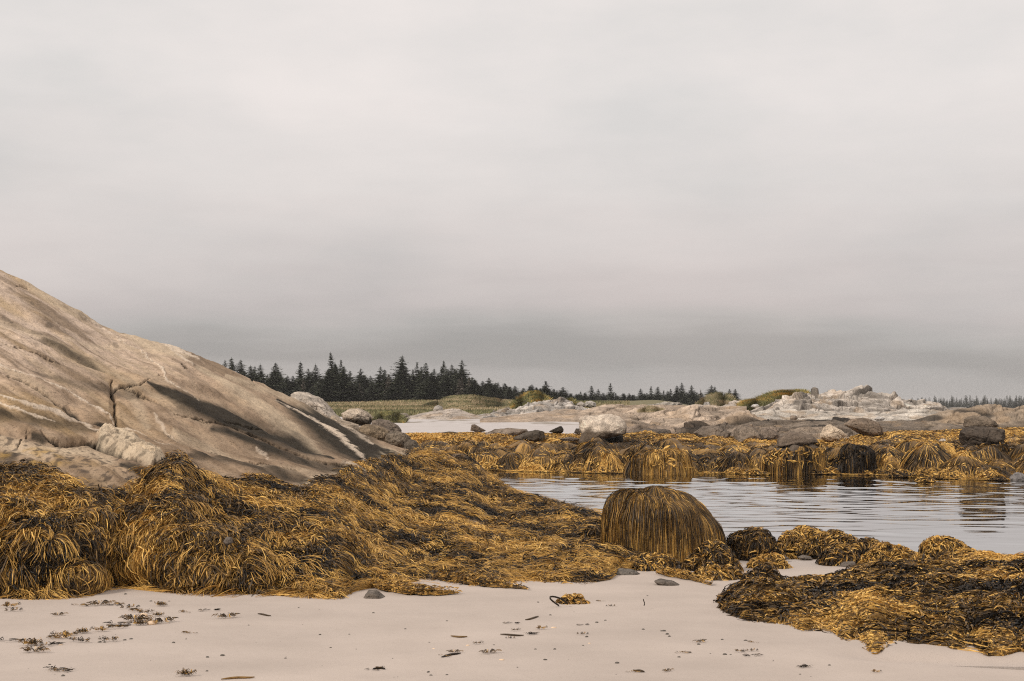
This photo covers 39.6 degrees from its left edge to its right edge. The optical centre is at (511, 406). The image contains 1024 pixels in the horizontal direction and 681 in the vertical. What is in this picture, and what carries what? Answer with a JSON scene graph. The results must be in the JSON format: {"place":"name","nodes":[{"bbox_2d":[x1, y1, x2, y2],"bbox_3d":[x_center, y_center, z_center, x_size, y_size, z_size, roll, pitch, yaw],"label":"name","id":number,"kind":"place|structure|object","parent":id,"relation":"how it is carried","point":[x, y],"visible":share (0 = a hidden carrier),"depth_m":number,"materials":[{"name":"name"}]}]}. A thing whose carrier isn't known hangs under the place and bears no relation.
{"place":"outdoors","nodes":[
{"label":"outdoors","id":0,"kind":"place"},
{"bbox_2d":[0,400,1023,680],"bbox_3d":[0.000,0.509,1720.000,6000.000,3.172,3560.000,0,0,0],"label":"ground","id":1,"kind":"structure","parent":0,"point":[354,640],"depth_m":9.15,"materials":[{"name":"sand"}]},
{"bbox_2d":[18,638,42,644],"bbox_3d":[-3.007,1.468,8.905,0.161,0.049,0.098,0,0,-13],"label":"seaweed scrap","id":2,"kind":"object","parent":1,"relation":"on","point":[31,641],"visible":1,"depth_m":8.89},
{"bbox_2d":[19,646,50,651],"bbox_3d":[-2.894,1.476,8.654,0.208,0.034,0.107,0,0,5],"label":"seaweed scrap","id":3,"kind":"object","parent":1,"relation":"on","point":[35,650],"visible":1,"depth_m":8.64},
{"bbox_2d":[118,614,152,619],"bbox_3d":[-2.646,1.485,10.018,0.249,0.041,0.129,0,0,-14],"label":"seaweed scrap","id":4,"kind":"object","parent":1,"relation":"on","point":[140,616],"visible":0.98,"depth_m":10.00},
{"bbox_2d":[236,360,252,379],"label":"spruce tree","id":5,"kind":"object","parent":1,"relation":"on","point":[241,371],"visible":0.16,"depth_m":194.92,"materials":[{"name":"green plant"}]},
{"bbox_2d":[245,365,258,381],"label":"spruce tree","id":6,"kind":"object","parent":1,"relation":"on","point":[250,375],"visible":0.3,"depth_m":181.21,"materials":[{"name":"green plant"}]},
{"bbox_2d":[256,365,269,385],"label":"spruce tree","id":7,"kind":"object","parent":1,"relation":"on","point":[260,374],"visible":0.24,"depth_m":191.34,"materials":[{"name":"green plant"}]},
{"bbox_2d":[265,372,284,393],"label":"spruce tree","id":8,"kind":"object","parent":1,"relation":"on","point":[271,382],"visible":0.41,"depth_m":182.94,"materials":[{"name":"green plant"}]},
{"bbox_2d":[266,363,288,383],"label":"spruce tree","id":9,"kind":"object","parent":1,"relation":"on","point":[275,366],"visible":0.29,"depth_m":193.38,"materials":[{"name":"green plant"}]},
{"bbox_2d":[266,370,289,394],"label":"spruce tree","id":10,"kind":"object","parent":1,"relation":"on","point":[280,384],"visible":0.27,"depth_m":187.23,"materials":[{"name":"green plant"}]},
{"bbox_2d":[0,270,578,529],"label":"granite dome","id":11,"kind":"structure","parent":1,"relation":"on","point":[88,398],"depth_m":17.53,"materials":[{"name":"stone"}]},
{"bbox_2d":[0,447,642,599],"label":"rockweed bed","id":12,"kind":"object","parent":11,"relation":"on","point":[168,524],"visible":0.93,"depth_m":13.01,"materials":[{"name":"plant"}]},
{"bbox_2d":[330,415,359,430],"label":"boulder","id":13,"kind":"object","parent":11,"relation":"on","point":[346,423],"visible":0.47,"depth_m":28.27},
{"bbox_2d":[359,424,388,442],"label":"boulder","id":14,"kind":"object","parent":11,"relation":"on","point":[377,432],"visible":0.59,"depth_m":27.89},
{"bbox_2d":[385,431,410,447],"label":"boulder","id":15,"kind":"object","parent":11,"relation":"on","point":[398,439],"visible":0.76,"depth_m":27.34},
{"bbox_2d":[404,439,419,450],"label":"boulder","id":16,"kind":"object","parent":11,"relation":"on","point":[410,444],"visible":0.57,"depth_m":26.38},
{"bbox_2d":[294,361,306,388],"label":"spruce tree","id":17,"kind":"object","parent":1,"relation":"on","point":[300,372],"visible":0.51,"depth_m":196.58,"materials":[{"name":"green plant"}]},
{"bbox_2d":[295,368,317,392],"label":"spruce tree","id":18,"kind":"object","parent":1,"relation":"on","point":[306,383],"visible":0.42,"depth_m":195.35,"materials":[{"name":"green plant"}]},
{"bbox_2d":[290,392,340,418],"bbox_3d":[-3.989,0.070,29.508,1.207,0.752,1.661,0,0,0],"label":"boulder","id":19,"kind":"object","parent":1,"relation":"on","point":[320,405],"visible":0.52,"depth_m":28.97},
{"bbox_2d":[308,363,323,382],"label":"spruce tree","id":20,"kind":"object","parent":1,"relation":"on","point":[317,377],"visible":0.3,"depth_m":198.20,"materials":[{"name":"green plant"}]},
{"bbox_2d":[315,385,331,401],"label":"spruce tree","id":21,"kind":"object","parent":1,"relation":"on","point":[323,395],"visible":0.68,"depth_m":180.88,"materials":[{"name":"green plant"}]},
{"bbox_2d":[311,373,337,401],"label":"spruce tree","id":22,"kind":"object","parent":1,"relation":"on","point":[327,386],"visible":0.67,"depth_m":182.54,"materials":[{"name":"green plant"}]},
{"bbox_2d":[316,368,338,401],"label":"spruce tree","id":23,"kind":"object","parent":1,"relation":"on","point":[328,371],"visible":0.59,"depth_m":183.21,"materials":[{"name":"green plant"}]},
{"bbox_2d":[319,364,346,400],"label":"spruce tree","id":24,"kind":"object","parent":1,"relation":"on","point":[334,372],"visible":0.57,"depth_m":183.60,"materials":[{"name":"green plant"}]},
{"bbox_2d":[329,366,360,401],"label":"spruce tree","id":25,"kind":"object","parent":1,"relation":"on","point":[344,387],"visible":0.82,"depth_m":181.72,"materials":[{"name":"green plant"}]},
{"bbox_2d":[341,408,372,425],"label":"boulder","id":26,"kind":"object","parent":1,"relation":"on","point":[359,417],"visible":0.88,"depth_m":30.70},
{"bbox_2d":[350,387,365,401],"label":"spruce tree","id":27,"kind":"object","parent":1,"relation":"on","point":[356,399],"visible":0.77,"depth_m":181.75,"materials":[{"name":"green plant"}]},
{"bbox_2d":[350,369,370,391],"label":"spruce tree","id":28,"kind":"object","parent":1,"relation":"on","point":[357,380],"visible":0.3,"depth_m":195.51,"materials":[{"name":"green plant"}]},
{"bbox_2d":[358,377,371,394],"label":"spruce tree","id":29,"kind":"object","parent":1,"relation":"on","point":[365,385],"visible":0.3,"depth_m":192.35,"materials":[{"name":"green plant"}]},
{"bbox_2d":[363,384,378,400],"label":"spruce tree","id":30,"kind":"object","parent":1,"relation":"on","point":[372,393],"visible":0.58,"depth_m":188.86,"materials":[{"name":"green plant"}]},
{"bbox_2d":[364,590,384,598],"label":"wet stone","id":31,"kind":"object","parent":1,"relation":"on","point":[373,594],"visible":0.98,"depth_m":11.36,"materials":[{"name":"stone"}]},
{"bbox_2d":[367,366,390,400],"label":"spruce tree","id":32,"kind":"object","parent":1,"relation":"on","point":[379,381],"visible":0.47,"depth_m":190.12,"materials":[{"name":"green plant"}]},
{"bbox_2d":[375,377,389,396],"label":"spruce tree","id":33,"kind":"object","parent":1,"relation":"on","point":[384,384],"visible":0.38,"depth_m":188.47,"materials":[{"name":"green plant"}]},
{"bbox_2d":[371,419,401,432],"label":"boulder","id":34,"kind":"object","parent":1,"relation":"on","point":[389,426],"visible":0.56,"depth_m":29.72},
{"bbox_2d":[372,411,409,422],"bbox_3d":[-5.624,0.727,63.975,2.193,1.052,8.195,0,0,-5],"label":"shrub patch","id":35,"kind":"object","parent":1,"relation":"on","point":[394,417],"visible":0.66,"depth_m":61.64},
{"bbox_2d":[381,378,411,400],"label":"spruce tree","id":36,"kind":"object","parent":1,"relation":"on","point":[398,391],"visible":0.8,"depth_m":182.48,"materials":[{"name":"green plant"}]},
{"bbox_2d":[382,355,413,397],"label":"spruce tree","id":37,"kind":"object","parent":1,"relation":"on","point":[402,368],"visible":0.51,"depth_m":190.69,"materials":[{"name":"green plant"}]},
{"bbox_2d":[391,375,411,399],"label":"spruce tree","id":38,"kind":"object","parent":1,"relation":"on","point":[401,381],"visible":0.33,"depth_m":189.41,"materials":[{"name":"green plant"}]},
{"bbox_2d":[405,373,422,398],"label":"spruce tree","id":39,"kind":"object","parent":1,"relation":"on","point":[411,386],"visible":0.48,"depth_m":190.23,"materials":[{"name":"green plant"}]},
{"bbox_2d":[367,579,461,595],"bbox_3d":[-0.901,1.486,11.771,0.982,0.108,0.345,0,0,32],"label":"seaweed clump","id":40,"kind":"object","parent":1,"relation":"on","point":[404,587],"visible":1,"depth_m":11.62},
{"bbox_2d":[407,363,429,398],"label":"spruce tree","id":41,"kind":"object","parent":1,"relation":"on","point":[427,374],"visible":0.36,"depth_m":189.94,"materials":[{"name":"green plant"}]},
{"bbox_2d":[415,372,444,399],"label":"spruce tree","id":42,"kind":"object","parent":1,"relation":"on","point":[427,381],"visible":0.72,"depth_m":183.15,"materials":[{"name":"green plant"}]},
{"bbox_2d":[416,375,448,399],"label":"spruce tree","id":43,"kind":"object","parent":1,"relation":"on","point":[435,394],"visible":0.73,"depth_m":182.54,"materials":[{"name":"green plant"}]},
{"bbox_2d":[407,408,482,419],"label":"granite ledge","id":44,"kind":"object","parent":1,"relation":"on","point":[452,414],"visible":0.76,"depth_m":72.52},
{"bbox_2d":[436,371,457,396],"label":"spruce tree","id":45,"kind":"object","parent":1,"relation":"on","point":[449,380],"visible":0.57,"depth_m":186.90,"materials":[{"name":"green plant"}]},
{"bbox_2d":[452,361,473,393],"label":"spruce tree","id":46,"kind":"object","parent":1,"relation":"on","point":[464,375],"visible":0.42,"depth_m":192.03,"materials":[{"name":"green plant"}]},
{"bbox_2d":[418,394,512,407],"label":"dune","id":47,"kind":"structure","parent":1,"relation":"on","point":[466,400],"depth_m":118.83,"materials":[{"name":"green plant"}]},
{"bbox_2d":[460,379,484,394],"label":"spruce tree","id":48,"kind":"object","parent":1,"relation":"on","point":[470,386],"visible":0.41,"depth_m":183.57,"materials":[{"name":"green plant"}]},
{"bbox_2d":[326,399,629,416],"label":"meadow grass","id":49,"kind":"structure","parent":1,"relation":"on","point":[408,407],"depth_m":113.35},
{"bbox_2d":[470,424,485,431],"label":"rock","id":50,"kind":"object","parent":1,"relation":"on","point":[475,428],"visible":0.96,"depth_m":43.76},
{"bbox_2d":[426,570,530,590],"bbox_3d":[-0.323,1.495,12.302,0.230,0.111,1.385,0,0,-40],"label":"seaweed clump","id":51,"kind":"object","parent":1,"relation":"on","point":[468,578],"visible":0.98,"depth_m":12.21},
{"bbox_2d":[487,384,503,398],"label":"spruce tree","id":52,"kind":"object","parent":1,"relation":"on","point":[494,394],"visible":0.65,"depth_m":181.96,"materials":[{"name":"green plant"}]},
{"bbox_2d":[481,428,527,435],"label":"rock","id":53,"kind":"object","parent":1,"relation":"on","point":[512,431],"visible":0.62,"depth_m":41.15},
{"bbox_2d":[503,387,519,399],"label":"spruce tree","id":54,"kind":"object","parent":1,"relation":"on","point":[509,393],"visible":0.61,"depth_m":181.96,"materials":[{"name":"green plant"}]},
{"bbox_2d":[509,390,552,408],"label":"shrub patch","id":55,"kind":"object","parent":1,"relation":"on","point":[531,396],"visible":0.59,"depth_m":86.33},
{"bbox_2d":[478,397,588,417],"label":"granite ledge","id":56,"kind":"object","parent":1,"relation":"on","point":[551,405],"visible":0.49,"depth_m":76.89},
{"bbox_2d":[549,593,589,605],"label":"seaweed clump","id":57,"kind":"object","parent":1,"relation":"on","point":[573,598],"visible":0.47,"depth_m":11.03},
{"bbox_2d":[480,404,746,421],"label":"granite ledge","id":58,"kind":"object","parent":1,"relation":"on","point":[566,415],"visible":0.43,"depth_m":66.58,"materials":[{"name":"stone"}]},
{"bbox_2d":[616,568,639,574],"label":"wet stone","id":59,"kind":"object","parent":1,"relation":"on","point":[621,571],"visible":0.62,"depth_m":13.11,"materials":[{"name":"stone"}]},
{"bbox_2d":[629,428,670,433],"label":"boulder","id":60,"kind":"object","parent":1,"relation":"on","point":[659,431],"visible":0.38,"depth_m":41.69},
{"bbox_2d":[637,405,664,412],"bbox_3d":[6.534,0.592,66.000,1.578,1.326,6.196,0,0,8],"label":"grass hump","id":61,"kind":"object","parent":1,"relation":"on","point":[648,409],"depth_m":64.39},
{"bbox_2d":[625,551,680,570],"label":"seaweed clump","id":62,"kind":"object","parent":1,"relation":"on","point":[651,561],"visible":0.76,"depth_m":13.61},
{"bbox_2d":[600,485,726,563],"bbox_3d":[1.580,1.220,14.742,1.335,0.801,1.003,0,0,0],"label":"draped boulder","id":63,"kind":"object","parent":1,"relation":"on","point":[678,525],"visible":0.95,"depth_m":14.41,"materials":[{"name":"plant"}]},
{"bbox_2d":[654,578,679,585],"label":"wet stone","id":64,"kind":"object","parent":1,"relation":"on","point":[661,581],"visible":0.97,"depth_m":12.28,"materials":[{"name":"stone"}]},
{"bbox_2d":[656,567,712,584],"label":"seaweed clump","id":65,"kind":"object","parent":1,"relation":"on","point":[678,573],"visible":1,"depth_m":12.76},
{"bbox_2d":[614,405,766,427],"bbox_3d":[6.299,0.676,52.500,7.919,1.448,9.000,0,0,0],"label":"granite ledge","id":66,"kind":"object","parent":1,"relation":"on","point":[679,417],"visible":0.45,"depth_m":52.03,"materials":[{"name":"stone"}]},
{"bbox_2d":[684,385,701,404],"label":"spruce tree","id":67,"kind":"object","parent":1,"relation":"on","point":[691,393],"visible":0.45,"depth_m":229.31,"materials":[{"name":"green plant"}]},
{"bbox_2d":[626,421,789,436],"bbox_3d":[5.805,0.941,45.600,7.497,0.960,6.800,0,0,0],"label":"granite ledge","id":68,"kind":"object","parent":1,"relation":"on","point":[690,427],"visible":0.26,"depth_m":44.13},
{"bbox_2d":[694,425,730,437],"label":"boulder","id":69,"kind":"object","parent":1,"relation":"on","point":[704,431],"visible":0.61,"depth_m":41.17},
{"bbox_2d":[403,427,1023,479],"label":"rockweed bank","id":70,"kind":"structure","parent":1,"relation":"on","point":[919,453],"depth_m":35.44,"materials":[{"name":"plant"}]},
{"bbox_2d":[514,430,544,441],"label":"rock","id":71,"kind":"object","parent":70,"relation":"on","point":[535,435],"visible":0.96,"depth_m":39.60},
{"bbox_2d":[578,414,626,442],"bbox_3d":[2.440,0.642,38.201,1.321,0.871,1.248,0,0,0],"label":"perched boulder","id":72,"kind":"object","parent":70,"relation":"on","point":[606,426],"visible":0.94,"depth_m":37.79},
{"bbox_2d":[604,435,623,442],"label":"boulder","id":73,"kind":"object","parent":70,"relation":"on","point":[615,439],"visible":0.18,"depth_m":38.48,"materials":[{"name":"stone"}]},
{"bbox_2d":[623,445,695,474],"bbox_3d":[3.468,1.294,33.535,1.732,0.753,1.166,0,0,0],"label":"draped boulder","id":74,"kind":"object","parent":70,"relation":"on","point":[668,461],"visible":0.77,"depth_m":33.08,"materials":[{"name":"plant"}]},
{"bbox_2d":[759,427,779,439],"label":"boulder","id":75,"kind":"object","parent":70,"relation":"on","point":[768,433],"visible":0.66,"depth_m":41.16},
{"bbox_2d":[764,442,826,474],"bbox_3d":[6.705,1.260,33.653,1.480,0.821,1.166,0,0,0],"label":"draped boulder","id":76,"kind":"object","parent":70,"relation":"on","point":[798,460],"visible":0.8,"depth_m":33.29,"materials":[{"name":"plant"}]},
{"bbox_2d":[776,432,817,446],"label":"rock","id":77,"kind":"object","parent":76,"relation":"on","point":[790,439],"visible":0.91,"depth_m":33.45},
{"bbox_2d":[820,424,848,441],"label":"boulder","id":78,"kind":"object","parent":70,"relation":"on","point":[829,433],"visible":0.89,"depth_m":40.21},
{"bbox_2d":[951,441,1009,455],"bbox_3d":[11.178,1.109,34.040,1.551,0.622,1.304,0,0,34],"label":"draped boulder","id":79,"kind":"object","parent":70,"relation":"on","point":[1003,447],"visible":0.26,"depth_m":33.66,"materials":[{"name":"plant"}]},
{"bbox_2d":[958,426,1004,445],"bbox_3d":[11.314,0.724,34.190,1.124,0.495,1.135,0,0,0],"label":"rock","id":80,"kind":"object","parent":79,"relation":"on","point":[975,435],"visible":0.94,"depth_m":33.77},
{"bbox_2d":[963,415,997,426],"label":"rock","id":81,"kind":"object","parent":80,"relation":"on","point":[978,421],"visible":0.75,"depth_m":34.81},
{"bbox_2d":[691,400,737,407],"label":"granite ledge","id":82,"kind":"object","parent":1,"relation":"on","point":[731,403],"visible":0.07,"depth_m":76.55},
{"bbox_2d":[694,392,737,405],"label":"grass hump","id":83,"kind":"object","parent":1,"relation":"on","point":[719,399],"depth_m":85.66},
{"bbox_2d":[693,563,743,580],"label":"seaweed clump","id":84,"kind":"object","parent":1,"relation":"on","point":[721,572],"visible":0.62,"depth_m":12.78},
{"bbox_2d":[733,424,762,442],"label":"boulder","id":85,"kind":"object","parent":1,"relation":"on","point":[741,432],"visible":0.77,"depth_m":40.69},
{"bbox_2d":[746,551,792,568],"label":"seaweed clump","id":86,"kind":"object","parent":1,"relation":"on","point":[777,560],"visible":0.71,"depth_m":13.82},
{"bbox_2d":[779,422,858,437],"bbox_3d":[9.710,0.943,45.002,3.187,0.914,6.680,0,0,10],"label":"granite ledge","id":87,"kind":"object","parent":1,"relation":"on","point":[815,432],"visible":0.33,"depth_m":43.67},
{"bbox_2d":[815,542,859,565],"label":"seaweed clump","id":88,"kind":"object","parent":1,"relation":"on","point":[836,554],"visible":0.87,"depth_m":14.15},
{"bbox_2d":[752,409,940,421],"bbox_3d":[14.226,0.753,60.500,12.493,1.293,9.000,0,0,0],"label":"granite ledge","id":89,"kind":"object","parent":1,"relation":"on","point":[900,414],"visible":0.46,"depth_m":59.22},
{"bbox_2d":[750,385,951,412],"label":"granite ledge","id":90,"kind":"object","parent":1,"relation":"on","point":[862,399],"visible":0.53,"depth_m":67.12,"materials":[{"name":"stone"}]},
{"bbox_2d":[735,388,810,410],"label":"shrub patch","id":91,"kind":"object","parent":90,"relation":"on","point":[764,399],"visible":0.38,"depth_m":74.83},
{"bbox_2d":[744,417,964,431],"bbox_3d":[12.019,0.880,49.000,10.540,1.039,8.000,0,0,0],"label":"granite ledge","id":92,"kind":"object","parent":1,"relation":"on","point":[889,426],"visible":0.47,"depth_m":47.66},
{"bbox_2d":[844,418,883,435],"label":"boulder","id":93,"kind":"object","parent":1,"relation":"on","point":[867,426],"visible":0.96,"depth_m":40.94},
{"bbox_2d":[717,550,1023,655],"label":"rockweed bed","id":94,"kind":"object","parent":1,"relation":"on","point":[955,600],"visible":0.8,"depth_m":10.35,"materials":[{"name":"plant"}]},
{"bbox_2d":[857,541,916,564],"bbox_3d":[3.692,1.466,13.967,0.641,0.308,0.494,0,0,0],"label":"seaweed clump","id":95,"kind":"object","parent":1,"relation":"on","point":[882,551],"visible":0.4,"depth_m":13.84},
{"bbox_2d":[901,404,1023,427],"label":"granite ledge","id":96,"kind":"object","parent":1,"relation":"on","point":[1002,417],"visible":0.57,"depth_m":50.10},
{"bbox_2d":[917,395,1023,407],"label":"distant wood","id":97,"kind":"object","parent":1,"relation":"on","point":[1014,404],"visible":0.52,"depth_m":660.20,"materials":[{"name":"green wood"}]},
{"bbox_2d":[958,548,994,552],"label":"seaweed clump","id":98,"kind":"object","parent":1,"relation":"on","point":[966,550],"visible":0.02,"depth_m":14.10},
{"bbox_2d":[0,0,1023,405],"label":"sky","id":99,"kind":"structure","parent":0,"point":[749,197],"materials":[{"name":"grey"}]},
{"bbox_2d":[486,470,1023,669],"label":"water","id":100,"kind":"structure","parent":0,"point":[979,515],"depth_m":23.97,"materials":[{"name":"liquid"}]},
{"bbox_2d":[579,524,599,538],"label":"seaweed clump","id":101,"kind":"object","parent":100,"relation":"on","point":[591,532],"visible":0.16,"depth_m":15.23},
{"bbox_2d":[680,539,743,570],"bbox_3d":[1.906,1.446,13.604,0.602,0.347,0.552,0,0,0],"label":"seaweed clump","id":102,"kind":"object","parent":100,"relation":"on","point":[710,552],"visible":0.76,"depth_m":13.49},
{"bbox_2d":[726,526,782,560],"bbox_3d":[2.532,1.445,14.893,0.607,0.371,0.587,0,0,0],"label":"seaweed clump","id":103,"kind":"object","parent":100,"relation":"on","point":[747,543],"visible":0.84,"depth_m":14.75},
{"bbox_2d":[740,469,770,474],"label":"seaweed clump","id":104,"kind":"object","parent":100,"relation":"on","point":[753,472],"visible":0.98,"depth_m":33.08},
{"bbox_2d":[740,562,784,580],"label":"seaweed clump","id":105,"kind":"object","parent":100,"relation":"on","point":[765,570],"visible":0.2,"depth_m":12.41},
{"bbox_2d":[777,525,824,550],"bbox_3d":[3.234,1.473,15.828,0.658,0.314,0.613,0,0,0],"label":"seaweed clump","id":106,"kind":"object","parent":100,"relation":"on","point":[793,539],"visible":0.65,"depth_m":15.69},
{"bbox_2d":[796,529,865,555],"bbox_3d":[3.447,1.474,15.306,0.766,0.311,0.586,0,0,0],"label":"seaweed clump","id":107,"kind":"object","parent":100,"relation":"on","point":[817,544],"visible":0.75,"depth_m":15.19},
{"bbox_2d":[830,443,877,474],"bbox_3d":[8.045,1.265,33.578,1.120,0.810,0.874,0,0,0],"label":"draped boulder","id":108,"kind":"object","parent":100,"relation":"in","point":[852,458],"visible":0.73,"depth_m":33.27,"materials":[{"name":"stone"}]},
{"bbox_2d":[886,470,912,477],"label":"seaweed clump","id":109,"kind":"object","parent":100,"relation":"on","point":[901,474],"visible":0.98,"depth_m":31.84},
{"bbox_2d":[888,550,932,560],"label":"seaweed clump","id":110,"kind":"object","parent":100,"relation":"on","point":[905,554],"visible":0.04,"depth_m":13.26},
{"bbox_2d":[913,476,935,482],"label":"seaweed clump","id":111,"kind":"object","parent":100,"relation":"on","point":[924,479],"visible":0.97,"depth_m":29.83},
{"bbox_2d":[918,535,971,557],"bbox_3d":[4.617,1.501,15.141,0.634,0.259,0.545,0,0,0],"label":"seaweed clump","id":112,"kind":"object","parent":100,"relation":"on","point":[933,546],"visible":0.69,"depth_m":15.01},
{"bbox_2d":[1009,472,1023,480],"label":"rock","id":113,"kind":"object","parent":100,"relation":"in","point":[1017,476],"visible":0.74,"depth_m":30.43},
{"bbox_2d":[859,537,879,549],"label":"seaweed clump","id":114,"kind":"object","parent":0,"point":[868,542],"visible":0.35,"depth_m":15.85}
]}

